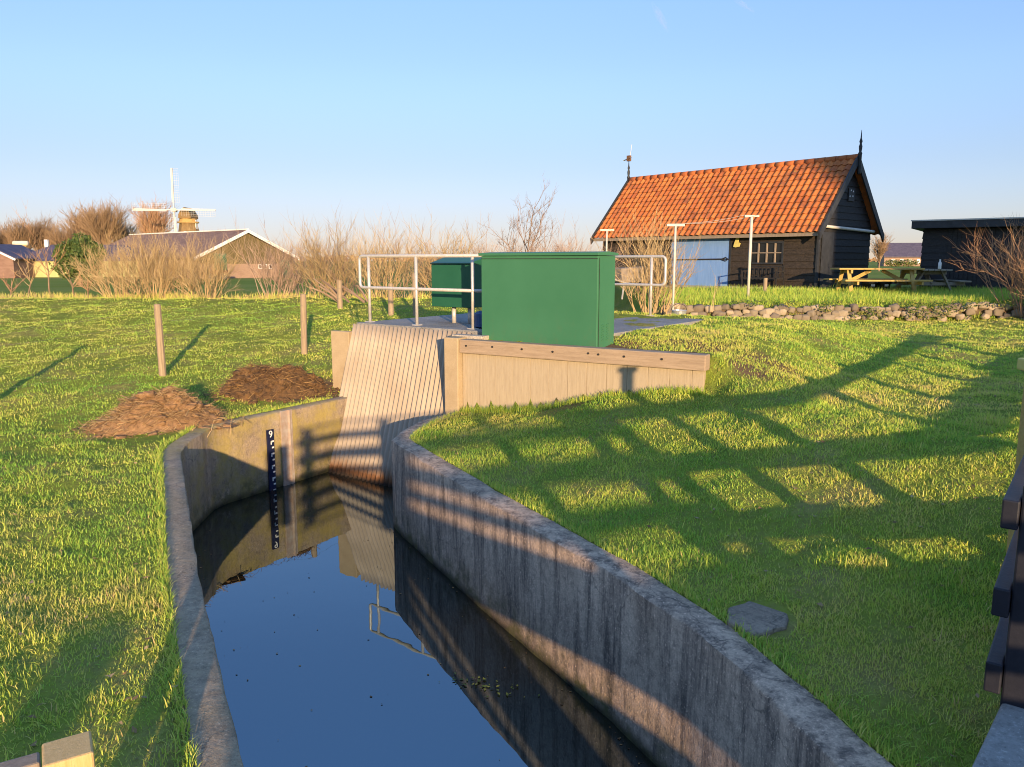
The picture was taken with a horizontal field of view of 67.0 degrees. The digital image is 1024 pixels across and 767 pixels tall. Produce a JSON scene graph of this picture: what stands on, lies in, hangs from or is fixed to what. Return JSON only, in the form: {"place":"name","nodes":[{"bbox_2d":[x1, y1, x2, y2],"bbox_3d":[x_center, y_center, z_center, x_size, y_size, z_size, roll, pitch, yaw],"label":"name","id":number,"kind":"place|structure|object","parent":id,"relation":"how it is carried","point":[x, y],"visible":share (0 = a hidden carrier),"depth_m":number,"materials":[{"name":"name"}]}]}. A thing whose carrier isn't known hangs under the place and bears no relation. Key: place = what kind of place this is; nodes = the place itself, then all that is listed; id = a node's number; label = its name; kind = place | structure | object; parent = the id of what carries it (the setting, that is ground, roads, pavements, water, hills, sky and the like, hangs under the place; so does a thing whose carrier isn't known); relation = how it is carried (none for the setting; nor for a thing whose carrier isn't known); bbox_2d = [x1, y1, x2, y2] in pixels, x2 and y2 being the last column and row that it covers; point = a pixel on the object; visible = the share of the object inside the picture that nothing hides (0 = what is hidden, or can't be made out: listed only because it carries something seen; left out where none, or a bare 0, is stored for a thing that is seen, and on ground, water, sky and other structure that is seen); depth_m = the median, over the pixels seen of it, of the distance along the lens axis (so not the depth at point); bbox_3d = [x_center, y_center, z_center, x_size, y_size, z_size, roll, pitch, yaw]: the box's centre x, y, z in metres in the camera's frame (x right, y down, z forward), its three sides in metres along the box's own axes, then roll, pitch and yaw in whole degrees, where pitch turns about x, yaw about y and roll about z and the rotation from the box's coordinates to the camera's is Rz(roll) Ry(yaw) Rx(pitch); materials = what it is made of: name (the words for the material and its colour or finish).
{"place":"outdoors","nodes":[
{"label":"outdoors","id":0,"kind":"place"},
{"bbox_2d":[12,241,28,247],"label":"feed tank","id":1,"kind":"object","parent":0,"point":[25,243],"visible":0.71,"depth_m":101.12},
{"bbox_2d":[0,289,431,302],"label":"hedge foot grass","id":2,"kind":"structure","parent":0,"point":[285,295],"depth_m":22.43,"materials":[{"name":"plant"}]},
{"bbox_2d":[192,472,656,766],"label":"water","id":3,"kind":"structure","parent":0,"point":[257,553],"depth_m":5.99,"materials":[{"name":"blue liquid"}]},
{"bbox_2d":[199,529,643,766],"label":"floating debris","id":4,"kind":"object","parent":3,"relation":"on","point":[440,663],"visible":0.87,"depth_m":6.04,"materials":[{"name":"plant"}]},
{"bbox_2d":[452,672,539,696],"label":"floating weed","id":5,"kind":"object","parent":3,"relation":"on","point":[507,694],"visible":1,"depth_m":5.56,"materials":[{"name":"green plant"}]},
{"bbox_2d":[0,261,1023,766],"bbox_3d":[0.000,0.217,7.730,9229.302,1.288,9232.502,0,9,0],"label":"ground","id":6,"kind":"structure","parent":0,"point":[50,681],"depth_m":6.10,"materials":[{"name":"green plant"}]},
{"bbox_2d":[0,219,14,243],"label":"bare tree","id":7,"kind":"object","parent":6,"relation":"on","point":[2,237],"visible":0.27,"depth_m":154.35,"materials":[{"name":"brown plant"}]},
{"bbox_2d":[2,271,24,297],"bbox_3d":[-15.361,-2.929,23.898,0.773,1.222,0.697,-4,10,-21],"label":"sapling","id":8,"kind":"object","parent":6,"relation":"on","point":[11,289],"visible":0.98,"depth_m":23.84,"materials":[{"name":"brown plant"}]},
{"bbox_2d":[0,244,37,277],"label":"farm cottage","id":9,"kind":"structure","parent":6,"relation":"on","point":[10,254],"depth_m":90.80,"materials":[{"name":"orange brick"}]},
{"bbox_2d":[0,752,40,766],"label":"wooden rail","id":10,"kind":"object","parent":6,"relation":"on","point":[31,760],"visible":1,"depth_m":2.07,"materials":[{"name":"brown wood"}]},
{"bbox_2d":[0,211,49,250],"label":"bare tree","id":11,"kind":"object","parent":6,"relation":"on","point":[16,234],"visible":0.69,"depth_m":151.52,"materials":[{"name":"brown plant"}]},
{"bbox_2d":[12,250,43,294],"bbox_3d":[-15.225,-3.309,24.318,1.118,1.994,0.873,0,9,0],"label":"sapling","id":12,"kind":"object","parent":6,"relation":"on","point":[36,269],"visible":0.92,"depth_m":24.32,"materials":[{"name":"brown plant"}]},
{"bbox_2d":[13,205,67,294],"bbox_3d":[-14.483,-3.933,23.645,1.330,3.301,1.592,-9,13,-44],"label":"sapling","id":13,"kind":"object","parent":6,"relation":"on","point":[46,262],"visible":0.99,"depth_m":23.65,"materials":[{"name":"brown plant"}]},
{"bbox_2d":[17,212,68,249],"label":"bare tree","id":14,"kind":"object","parent":6,"relation":"on","point":[44,226],"visible":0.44,"depth_m":155.73,"materials":[{"name":"brown plant"}]},
{"bbox_2d":[41,219,82,244],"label":"bare tree","id":15,"kind":"object","parent":6,"relation":"on","point":[58,236],"visible":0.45,"depth_m":148.20,"materials":[{"name":"brown plant"}]},
{"bbox_2d":[42,731,94,766],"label":"sawn post","id":16,"kind":"object","parent":6,"relation":"on","point":[76,750],"visible":1,"depth_m":2.02,"materials":[{"name":"beige wood"}]},
{"bbox_2d":[57,258,85,292],"bbox_3d":[-13.335,-3.048,23.450,0.908,1.534,0.858,-6,11,-34],"label":"sapling","id":17,"kind":"object","parent":6,"relation":"on","point":[72,285],"visible":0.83,"depth_m":23.41,"materials":[{"name":"brown plant"}]},
{"bbox_2d":[48,201,101,240],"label":"bare tree","id":18,"kind":"object","parent":6,"relation":"on","point":[76,216],"visible":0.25,"depth_m":153.04,"materials":[{"name":"brown plant"}]},
{"bbox_2d":[48,232,106,285],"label":"evergreen bush","id":19,"kind":"object","parent":6,"relation":"on","point":[73,245],"visible":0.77,"depth_m":60.56,"materials":[{"name":"green plant"}]},
{"bbox_2d":[31,240,137,276],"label":"farm outbuilding","id":20,"kind":"structure","parent":6,"relation":"on","point":[48,249],"depth_m":94.92,"materials":[{"name":"yellow paint"}]},
{"bbox_2d":[75,271,97,296],"bbox_3d":[-12.856,-2.889,23.400,0.759,1.216,0.574,-7,11,-36],"label":"sapling","id":21,"kind":"object","parent":6,"relation":"on","point":[87,289],"visible":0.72,"depth_m":23.39,"materials":[{"name":"brown plant"}]},
{"bbox_2d":[69,193,133,244],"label":"bare tree","id":22,"kind":"object","parent":6,"relation":"on","point":[107,220],"visible":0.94,"depth_m":146.02,"materials":[{"name":"brown plant"}]},
{"bbox_2d":[64,225,165,297],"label":"bare shrub","id":23,"kind":"object","parent":6,"relation":"on","point":[91,270],"visible":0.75,"depth_m":23.07,"materials":[{"name":"brown plant"}]},
{"bbox_2d":[114,218,143,240],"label":"bare tree","id":24,"kind":"object","parent":6,"relation":"on","point":[128,231],"visible":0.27,"depth_m":161.37,"materials":[{"name":"brown plant"}]},
{"bbox_2d":[67,216,198,298],"bbox_3d":[-10.783,-3.784,23.000,3.134,2.704,3.001,3,9,17],"label":"bare shrub","id":25,"kind":"object","parent":6,"relation":"on","point":[156,263],"visible":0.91,"depth_m":22.68,"materials":[{"name":"brown plant"}]},
{"bbox_2d":[49,381,253,440],"bbox_3d":[-4.343,0.295,9.524,2.376,0.699,1.403,-5,10,-28],"label":"straw heap","id":26,"kind":"object","parent":6,"relation":"on","point":[168,408],"visible":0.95,"depth_m":9.27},
{"bbox_2d":[127,192,178,233],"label":"bare tree","id":27,"kind":"object","parent":6,"relation":"on","point":[156,219],"visible":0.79,"depth_m":254.66,"materials":[{"name":"brown plant"}]},
{"bbox_2d":[109,221,217,296],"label":"bare shrub","id":28,"kind":"object","parent":6,"relation":"on","point":[181,278],"visible":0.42,"depth_m":23.23,"materials":[{"name":"plant"}]},
{"bbox_2d":[132,168,215,231],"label":"windmill","id":29,"kind":"object","parent":6,"relation":"on","point":[189,215],"visible":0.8,"depth_m":231.60,"materials":[{"name":"white paint"}]},
{"bbox_2d":[156,223,248,298],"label":"bare shrub","id":30,"kind":"object","parent":6,"relation":"on","point":[217,279],"visible":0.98,"depth_m":22.62,"materials":[{"name":"brown plant"}]},
{"bbox_2d":[109,229,298,278],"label":"brick barn","id":31,"kind":"structure","parent":6,"relation":"on","point":[246,272],"depth_m":91.38,"materials":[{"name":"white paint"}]},
{"bbox_2d":[214,254,226,276],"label":"door","id":32,"kind":"structure","parent":31,"relation":"in","point":[218,254],"depth_m":88.27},
{"bbox_2d":[0,273,414,388],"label":"wire fence","id":33,"kind":"object","parent":6,"relation":"on","point":[160,337],"visible":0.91,"depth_m":12.19,"materials":[{"name":"brown wood"}]},
{"bbox_2d":[0,296,475,766],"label":"meadow grass","id":34,"kind":"structure","parent":6,"relation":"on","point":[98,580],"depth_m":6.34,"materials":[{"name":"green plant"}]},
{"bbox_2d":[191,358,338,405],"bbox_3d":[-3.474,-0.058,11.460,2.561,0.695,1.436,-8,12,-42],"label":"straw heap","id":35,"kind":"object","parent":6,"relation":"on","point":[250,383],"visible":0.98,"depth_m":11.14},
{"bbox_2d":[209,213,326,297],"bbox_3d":[-7.058,-3.873,23.402,3.148,2.822,3.392,0,9,0],"label":"bare shrub","id":36,"kind":"object","parent":6,"relation":"on","point":[280,276],"visible":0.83,"depth_m":22.98,"materials":[{"name":"brown plant"}]},
{"bbox_2d":[244,211,361,295],"bbox_3d":[-6.639,-3.896,23.555,3.532,3.138,3.688,1,9,7],"label":"bare shrub","id":37,"kind":"object","parent":6,"relation":"on","point":[275,263],"visible":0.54,"depth_m":23.66,"materials":[{"name":"brown plant"}]},
{"bbox_2d":[282,200,366,297],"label":"bare shrub","id":38,"kind":"object","parent":6,"relation":"on","point":[314,249],"visible":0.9,"depth_m":22.61,"materials":[{"name":"brown plant"}]},
{"bbox_2d":[309,278,367,302],"bbox_3d":[-4.551,-2.440,20.305,1.514,0.648,0.698,0,9,0],"label":"branch pile","id":39,"kind":"object","parent":6,"relation":"on","point":[334,290],"visible":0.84,"depth_m":20.21,"materials":[{"name":"wood"}]},
{"bbox_2d":[337,280,342,308],"bbox_3d":[-4.325,-2.136,19.405,0.129,0.901,0.129,4,10,22],"label":"wooden stake","id":40,"kind":"object","parent":6,"relation":"on","point":[339,296],"visible":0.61,"depth_m":19.34,"materials":[{"name":"wood"}]},
{"bbox_2d":[331,330,351,388],"bbox_3d":[-2.605,0.066,11.961,0.340,1.760,0.100,4,10,26],"label":"retaining board","id":41,"kind":"object","parent":6,"relation":"on","point":[340,341],"visible":0.49,"depth_m":11.85,"materials":[{"name":"brown wood"}]},
{"bbox_2d":[299,214,407,298],"bbox_3d":[-4.762,-3.830,23.699,3.712,2.996,3.761,-4,10,-23],"label":"bare shrub","id":42,"kind":"object","parent":6,"relation":"on","point":[343,268],"visible":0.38,"depth_m":23.80,"materials":[{"name":"plant"}]},
{"bbox_2d":[326,208,430,298],"bbox_3d":[-3.706,-3.764,22.369,3.109,2.836,3.442,-7,11,-36],"label":"bare shrub","id":43,"kind":"object","parent":6,"relation":"on","point":[380,274],"visible":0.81,"depth_m":22.28,"materials":[{"name":"brown plant"}]},
{"bbox_2d":[388,283,393,315],"bbox_3d":[-2.893,-1.905,18.429,0.129,0.951,0.129,4,10,22],"label":"wooden stake","id":44,"kind":"object","parent":6,"relation":"on","point":[390,305],"visible":0.65,"depth_m":18.37,"materials":[{"name":"wood"}]},
{"bbox_2d":[328,324,472,486],"bbox_3d":[-1.660,0.518,10.796,2.787,2.514,1.166,7,11,36],"label":"corrugated sheet","id":45,"kind":"object","parent":6,"relation":"on","point":[393,384],"visible":0.52,"depth_m":10.98,"materials":[{"name":"grey metal"}]},
{"bbox_2d":[364,206,467,297],"bbox_3d":[-3.233,-3.967,24.038,3.551,3.058,3.614,-8,12,-42],"label":"bare shrub","id":46,"kind":"object","parent":6,"relation":"on","point":[420,282],"visible":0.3,"depth_m":23.71,"materials":[{"name":"plant"}]},
{"bbox_2d":[398,214,497,297],"bbox_3d":[-1.925,-3.876,22.929,3.589,2.957,3.013,-7,11,-36],"label":"bare shrub","id":47,"kind":"object","parent":6,"relation":"on","point":[444,252],"visible":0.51,"depth_m":22.62,"materials":[{"name":"brown plant"}]},
{"bbox_2d":[423,223,510,272],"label":"bare shrub","id":48,"kind":"object","parent":6,"relation":"on","point":[473,246],"visible":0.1,"depth_m":24.18,"materials":[{"name":"plant"}]},
{"bbox_2d":[472,212,537,252],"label":"bare shrub","id":49,"kind":"object","parent":6,"relation":"on","point":[506,247],"visible":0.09,"depth_m":22.66,"materials":[{"name":"plant"}]},
{"bbox_2d":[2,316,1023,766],"bbox_3d":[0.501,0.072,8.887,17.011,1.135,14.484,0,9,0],"label":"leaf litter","id":50,"kind":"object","parent":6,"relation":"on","point":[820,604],"visible":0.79,"depth_m":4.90,"materials":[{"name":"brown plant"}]},
{"bbox_2d":[477,173,558,251],"bbox_3d":[0.559,-4.608,25.609,2.523,4.683,3.446,4,10,23],"label":"bare tree","id":51,"kind":"object","parent":6,"relation":"on","point":[530,232],"visible":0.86,"depth_m":25.03,"materials":[{"name":"brown plant"}]},
{"bbox_2d":[357,313,701,335],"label":"sluice deck","id":52,"kind":"structure","parent":6,"relation":"on","point":[445,323],"depth_m":11.75,"materials":[{"name":"concrete"}]},
{"bbox_2d":[358,254,481,329],"bbox_3d":[-1.189,-1.344,11.169,2.973,1.033,0.110,7,11,36],"label":"tube railing","id":53,"kind":"object","parent":52,"relation":"on","point":[416,289],"visible":0.9,"depth_m":11.30,"materials":[{"name":"metal"}]},
{"bbox_2d":[430,257,481,323],"bbox_3d":[-0.816,-1.411,11.726,0.804,0.990,0.364,7,11,36],"label":"control cabinet","id":54,"kind":"object","parent":52,"relation":"on","point":[451,272],"visible":0.78,"depth_m":11.55,"materials":[{"name":"green metal"}]},
{"bbox_2d":[474,311,481,328],"bbox_3d":[-0.400,-0.882,10.947,0.300,0.290,0.295,0,9,0],"label":"valve motor","id":55,"kind":"object","parent":52,"relation":"on","point":[478,319],"visible":0.32,"depth_m":10.84,"materials":[{"name":"metal"}]},
{"bbox_2d":[145,397,921,766],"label":"edge grass","id":56,"kind":"structure","parent":6,"relation":"on","point":[191,755],"depth_m":4.50,"materials":[{"name":"green plant"}]},
{"bbox_2d":[488,217,582,251],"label":"bare shrub","id":57,"kind":"object","parent":6,"relation":"on","point":[532,249],"visible":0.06,"depth_m":23.77,"materials":[{"name":"plant"}]},
{"bbox_2d":[478,251,618,346],"bbox_3d":[0.426,-1.065,9.770,1.790,1.180,0.480,7,11,36],"label":"green cabinet","id":58,"kind":"object","parent":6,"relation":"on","point":[564,298],"visible":0.88,"depth_m":9.48,"materials":[{"name":"metal"}]},
{"bbox_2d":[444,334,709,414],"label":"plank retaining wall","id":59,"kind":"structure","parent":6,"relation":"on","point":[482,370],"depth_m":9.38,"materials":[{"name":"brown wood"}]},
{"bbox_2d":[524,209,631,267],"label":"bare shrub","id":60,"kind":"object","parent":6,"relation":"on","point":[572,248],"visible":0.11,"depth_m":24.53,"materials":[{"name":"plant"}]},
{"bbox_2d":[461,384,704,413],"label":"bank grass","id":61,"kind":"structure","parent":6,"relation":"on","point":[493,409],"depth_m":9.07,"materials":[{"name":"green plant"}]},
{"bbox_2d":[293,255,877,261],"bbox_3d":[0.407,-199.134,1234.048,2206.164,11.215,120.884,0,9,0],"label":"distant treeline","id":62,"kind":"object","parent":6,"relation":"on","point":[873,259],"visible":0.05,"depth_m":1203.80,"materials":[{"name":"plant"}]},
{"bbox_2d":[538,213,635,266],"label":"bare shrub","id":63,"kind":"object","parent":6,"relation":"on","point":[595,247],"visible":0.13,"depth_m":23.42,"materials":[{"name":"plant"}]},
{"bbox_2d":[600,229,613,250],"bbox_3d":[2.409,-2.859,19.797,0.360,2.140,0.044,-1,9,-8],"label":"clothes line post","id":64,"kind":"object","parent":6,"relation":"on","point":[606,230],"visible":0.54,"depth_m":19.63,"materials":[{"name":"metal"}]},
{"bbox_2d":[615,266,653,298],"bbox_3d":[2.921,-2.675,20.525,1.755,0.852,0.644,-5,10,-28],"label":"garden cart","id":65,"kind":"object","parent":6,"relation":"on","point":[623,272],"visible":0.2,"depth_m":20.24,"materials":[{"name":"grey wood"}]},
{"bbox_2d":[615,255,666,315],"bbox_3d":[1.353,-1.794,14.002,3.133,1.033,0.110,7,11,36],"label":"tube railing","id":66,"kind":"object","parent":6,"relation":"on","point":[651,257],"visible":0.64,"depth_m":13.23,"materials":[{"name":"metal"}]},
{"bbox_2d":[588,198,705,314],"bbox_3d":[2.753,-2.539,15.969,2.559,2.677,2.186,0,9,0],"label":"bush","id":67,"kind":"object","parent":6,"relation":"on","point":[659,276],"visible":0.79,"depth_m":15.73,"materials":[{"name":"brown plant"}]},
{"bbox_2d":[666,224,684,309],"bbox_3d":[3.174,-2.093,15.159,0.360,2.020,0.044,-1,9,-8],"label":"clothes line post","id":68,"kind":"object","parent":6,"relation":"on","point":[674,257],"visible":0.76,"depth_m":15.09,"materials":[{"name":"metal"}]},
{"bbox_2d":[675,215,755,223],"bbox_3d":[4.409,-3.531,16.602,0.247,0.367,4.303,7,11,36],"label":"clothes line","id":69,"kind":"object","parent":68,"relation":"attached to","point":[709,221],"visible":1,"depth_m":16.19,"materials":[{"name":"white paint"}]},
{"bbox_2d":[671,303,686,314],"bbox_3d":[3.234,-1.357,14.972,0.310,0.385,0.295,0,9,0],"label":"zinc bucket","id":70,"kind":"object","parent":6,"relation":"on","point":[677,311],"visible":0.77,"depth_m":14.86,"materials":[{"name":"metal"}]},
{"bbox_2d":[710,268,727,311],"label":"twig shoot","id":71,"kind":"object","parent":6,"relation":"on","point":[714,294],"visible":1,"depth_m":16.62,"materials":[{"name":"plant"}]},
{"bbox_2d":[590,130,884,288],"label":"tarred shed","id":72,"kind":"structure","parent":6,"relation":"on","point":[816,220],"depth_m":23.48,"materials":[{"name":"tile"}]},
{"bbox_2d":[670,238,728,285],"bbox_3d":[5.943,-3.874,24.598,0.061,1.500,2.196,-8,12,-41],"label":"door","id":73,"kind":"structure","parent":72,"relation":"in","point":[716,250],"depth_m":24.42,"materials":[{"name":"blue paint"}]},
{"bbox_2d":[733,238,740,246],"bbox_3d":[6.829,-4.313,23.469,0.030,0.360,0.240,-8,12,-41],"label":"yellow cloth","id":74,"kind":"object","parent":72,"relation":"hanging from","point":[736,243],"visible":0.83,"depth_m":23.46,"materials":[{"name":"fabric"}]},
{"bbox_2d":[751,241,783,263],"bbox_3d":[7.524,-3.857,22.827,0.075,0.660,1.080,-8,12,-41],"label":"window","id":75,"kind":"structure","parent":72,"relation":"in","point":[766,252],"depth_m":22.79,"materials":[{"name":"black paint"}]},
{"bbox_2d":[819,232,833,288],"bbox_3d":[8.966,-3.474,22.043,0.680,1.650,0.020,-8,12,-41],"label":"gable door","id":76,"kind":"structure","parent":72,"relation":"in","point":[827,246],"depth_m":22.00,"materials":[{"name":"black paint"}]},
{"bbox_2d":[744,215,758,297],"bbox_3d":[5.644,-2.966,18.362,0.360,2.020,0.068,-1,9,-8],"label":"clothes line post","id":77,"kind":"object","parent":6,"relation":"on","point":[749,255],"visible":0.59,"depth_m":18.31,"materials":[{"name":"metal"}]},
{"bbox_2d":[726,601,788,638],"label":"cover slab","id":78,"kind":"structure","parent":6,"relation":"on","point":[761,620],"depth_m":4.30,"materials":[{"name":"concrete"}]},
{"bbox_2d":[741,265,784,287],"bbox_3d":[7.279,-3.052,22.478,0.435,0.780,1.130,-8,12,-41],"label":"iron bench","id":79,"kind":"object","parent":6,"relation":"on","point":[770,277],"visible":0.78,"depth_m":22.45,"materials":[{"name":"metal"}]},
{"bbox_2d":[763,278,767,290],"bbox_3d":[6.562,-2.476,20.060,0.095,0.520,0.100,0,9,0],"label":"wood stub","id":80,"kind":"object","parent":6,"relation":"on","point":[765,284],"visible":0.66,"depth_m":20.01,"materials":[{"name":"wood"}]},
{"bbox_2d":[632,283,1023,320],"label":"terrace grass","id":81,"kind":"structure","parent":6,"relation":"on","point":[704,295],"depth_m":18.44,"materials":[{"name":"green plant"}]},
{"bbox_2d":[661,302,1023,321],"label":"stone wall","id":82,"kind":"structure","parent":6,"relation":"on","point":[839,313],"depth_m":16.98,"materials":[{"name":"stone"}]},
{"bbox_2d":[731,299,1023,320],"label":"creeping ivy","id":83,"kind":"object","parent":82,"relation":"on","point":[904,302],"visible":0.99,"depth_m":16.87,"materials":[{"name":"green plant"}]},
{"bbox_2d":[861,282,877,291],"bbox_3d":[9.680,-2.591,20.948,0.410,0.310,0.414,0,9,0],"label":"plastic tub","id":84,"kind":"object","parent":6,"relation":"on","point":[870,284],"visible":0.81,"depth_m":20.80,"materials":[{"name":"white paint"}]},
{"bbox_2d":[823,268,932,292],"bbox_3d":[9.604,-2.642,20.439,2.150,0.811,1.720,1,9,4],"label":"picnic table","id":85,"kind":"object","parent":6,"relation":"on","point":[849,280],"visible":0.98,"depth_m":20.12,"materials":[{"name":"brown wood"}]},
{"bbox_2d":[870,232,892,270],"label":"bare tree","id":86,"kind":"object","parent":6,"relation":"on","point":[880,248],"visible":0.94,"depth_m":147.35,"materials":[{"name":"brown plant"}]},
{"bbox_2d":[876,282,891,290],"bbox_3d":[10.044,-2.591,20.948,0.410,0.310,0.414,0,9,0],"label":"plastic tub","id":87,"kind":"object","parent":6,"relation":"on","point":[884,285],"visible":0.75,"depth_m":20.79,"materials":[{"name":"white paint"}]},
{"bbox_2d":[883,259,902,266],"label":"garden bush","id":88,"kind":"object","parent":6,"relation":"on","point":[891,262],"visible":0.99,"depth_m":266.36,"materials":[{"name":"green plant"}]},
{"bbox_2d":[877,243,921,265],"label":"distant farmhouse","id":89,"kind":"object","parent":6,"relation":"on","point":[901,251],"visible":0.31,"depth_m":286.14,"materials":[{"name":"purple brick"}]},
{"bbox_2d":[897,259,919,266],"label":"garden bush","id":90,"kind":"object","parent":6,"relation":"on","point":[908,262],"visible":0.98,"depth_m":266.31,"materials":[{"name":"green plant"}]},
{"bbox_2d":[881,269,971,292],"bbox_3d":[11.060,-2.675,20.838,1.720,0.811,1.700,1,9,6],"label":"picnic table","id":91,"kind":"object","parent":6,"relation":"on","point":[927,272],"visible":0.66,"depth_m":20.26,"materials":[{"name":"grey wood"}]},
{"bbox_2d":[911,217,1023,291],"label":"flat roof shed","id":92,"kind":"structure","parent":6,"relation":"on","point":[936,245],"depth_m":20.98,"materials":[{"name":"wood"}]},
{"bbox_2d":[944,229,995,290],"bbox_3d":[12.418,-3.296,21.020,1.094,1.720,0.050,7,11,36],"label":"door","id":93,"kind":"structure","parent":92,"relation":"in","point":[961,237],"depth_m":21.01,"materials":[{"name":"wood"}]},
{"bbox_2d":[943,214,1023,316],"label":"thorny shrub","id":94,"kind":"object","parent":6,"relation":"on","point":[1020,284],"visible":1,"depth_m":16.87,"materials":[{"name":"brown plant"}]},
{"bbox_2d":[983,455,1023,708],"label":"rail fence","id":95,"kind":"object","parent":6,"relation":"on","point":[1004,668],"visible":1,"depth_m":2.89,"materials":[{"name":"wood"}]},
{"bbox_2d":[999,358,1023,618],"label":"boundary post","id":96,"kind":"object","parent":6,"relation":"on","point":[1020,444],"visible":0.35,"depth_m":3.73,"materials":[{"name":"brown wood"}]},
{"bbox_2d":[0,0,1023,260],"label":"sky","id":97,"kind":"structure","parent":0,"point":[448,111],"materials":[{"name":"blue"}]},
{"label":"channel bed","id":98,"kind":"structure","parent":0,"visible":0},
{"bbox_2d":[162,396,346,766],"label":"channel wall","id":99,"kind":"structure","parent":98,"relation":"on","point":[205,476],"depth_m":8.59,"materials":[{"name":"concrete"}]},
{"bbox_2d":[266,429,275,490],"bbox_3d":[-3.192,1.079,10.268,0.029,0.950,0.104,6,11,32],"label":"staff gauge","id":100,"kind":"object","parent":99,"relation":"attached to","point":[271,458],"visible":1,"depth_m":10.24,"materials":[{"name":"black plastic"}]},
{"bbox_2d":[280,409,294,485],"bbox_3d":[-3.037,1.008,10.513,0.045,1.312,0.190,6,11,32],"label":"guide strip","id":101,"kind":"object","parent":99,"relation":"attached to","point":[287,447],"visible":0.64,"depth_m":10.48,"materials":[{"name":"metal"}]},
{"bbox_2d":[391,415,893,766],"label":"channel wall","id":102,"kind":"structure","parent":98,"relation":"on","point":[657,673],"depth_m":5.01,"materials":[{"name":"grey concrete"}]},
{"bbox_2d":[972,703,1023,766],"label":"footbridge","id":103,"kind":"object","parent":98,"relation":"on","point":[1002,745],"depth_m":2.69,"materials":[{"name":"concrete"}]}
]}

